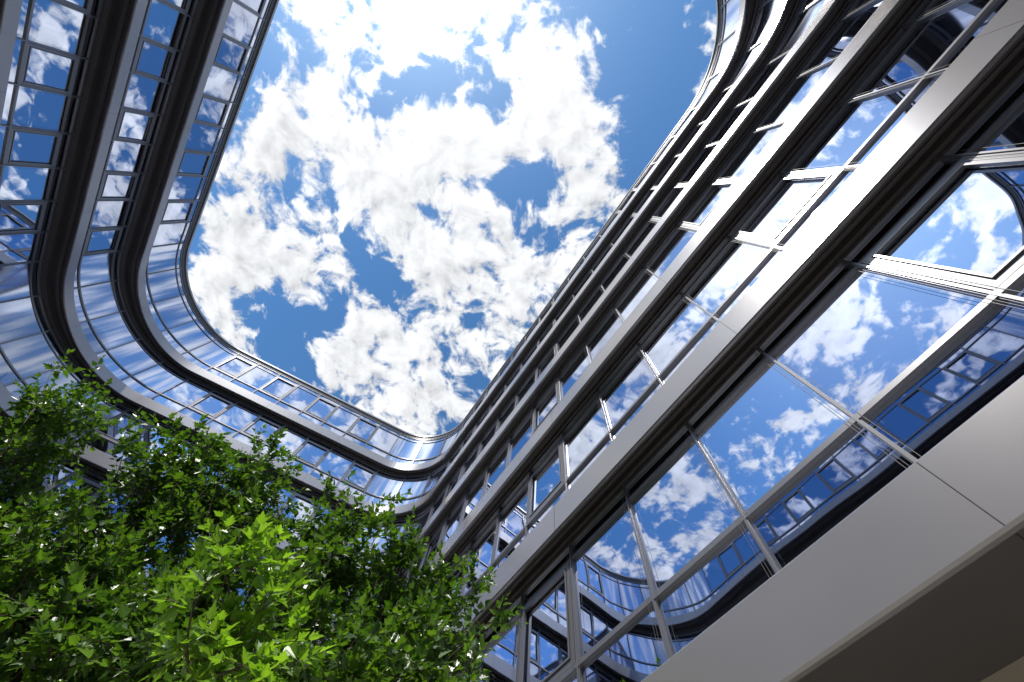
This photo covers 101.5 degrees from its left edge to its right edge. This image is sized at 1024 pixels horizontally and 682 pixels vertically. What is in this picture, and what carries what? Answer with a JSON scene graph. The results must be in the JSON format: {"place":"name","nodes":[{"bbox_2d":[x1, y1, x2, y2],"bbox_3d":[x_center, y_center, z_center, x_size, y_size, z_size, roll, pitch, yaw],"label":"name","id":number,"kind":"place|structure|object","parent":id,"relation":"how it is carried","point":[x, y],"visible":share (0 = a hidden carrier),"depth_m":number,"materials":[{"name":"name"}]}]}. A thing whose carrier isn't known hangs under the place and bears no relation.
{"place":"outdoors","nodes":[
{"label":"outdoors","id":0,"kind":"place"},
{"bbox_2d":[188,0,716,435],"label":"sky","id":1,"kind":"structure","parent":0,"point":[400,191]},
{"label":"interior walls","id":2,"kind":"object","parent":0,"visible":0},
{"bbox_2d":[0,0,1023,681],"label":"window frames","id":3,"kind":"structure","parent":2,"relation":"attached to","point":[1004,270],"depth_m":10.73,"materials":[{"name":"silver metal"}]},
{"bbox_2d":[0,0,1023,681],"bbox_3d":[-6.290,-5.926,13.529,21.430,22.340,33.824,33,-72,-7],"label":"curved panes","id":4,"kind":"object","parent":3,"relation":"attached to","point":[32,354],"visible":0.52,"depth_m":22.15,"materials":[{"name":"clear glass"}]},
{"bbox_2d":[0,0,1023,681],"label":"transoms","id":5,"kind":"object","parent":4,"relation":"attached to","point":[978,312],"visible":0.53,"depth_m":8.77,"materials":[{"name":"metal"}]},
{"bbox_2d":[0,0,1023,681],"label":"soffits","id":6,"kind":"object","parent":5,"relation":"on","point":[966,624],"visible":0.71,"depth_m":10.84,"materials":[{"name":"metal"}]},
{"bbox_2d":[0,0,1023,681],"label":"mullions","id":7,"kind":"object","parent":4,"relation":"attached to","point":[1018,300],"visible":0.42,"depth_m":7.83,"materials":[{"name":"metal"}]},
{"bbox_2d":[0,0,1023,681],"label":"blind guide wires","id":8,"kind":"object","parent":3,"relation":"attached to","point":[588,350],"visible":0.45,"depth_m":8.10,"materials":[{"name":"metal"}]},
{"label":"roof","id":9,"kind":"object","parent":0,"visible":0},
{"bbox_2d":[0,0,1023,681],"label":"fascia bands","id":10,"kind":"object","parent":9,"relation":"attached to","point":[908,536],"visible":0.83,"depth_m":5.59,"materials":[{"name":"silver metal"}]},
{"label":"ground","id":11,"kind":"structure","parent":0,"visible":0},
{"bbox_2d":[0,349,131,681],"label":"tree","id":12,"kind":"object","parent":11,"relation":"on","point":[44,421],"visible":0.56,"depth_m":6.37,"materials":[{"name":"green plant"}]},
{"bbox_2d":[138,510,334,681],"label":"tree","id":13,"kind":"object","parent":11,"relation":"on","point":[256,660],"visible":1,"depth_m":2.41,"materials":[{"name":"green plant"}]},
{"bbox_2d":[0,408,528,681],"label":"tree","id":14,"kind":"object","parent":11,"relation":"on","point":[417,638],"visible":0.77,"depth_m":4.32,"materials":[{"name":"green plant"}]},
{"bbox_2d":[980,657,1023,681],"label":"ground floor wall","id":15,"kind":"structure","parent":11,"relation":"on","point":[1013,672],"depth_m":2.88,"materials":[{"name":"beige stone"}]},
{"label":"floor slabs","id":16,"kind":"object","parent":15,"relation":"on","visible":0},
{"bbox_2d":[4,20,1023,539],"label":"panel joints","id":17,"kind":"object","parent":16,"relation":"on","point":[916,462],"visible":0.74,"depth_m":3.00,"materials":[{"name":"silver metal"}]}
]}

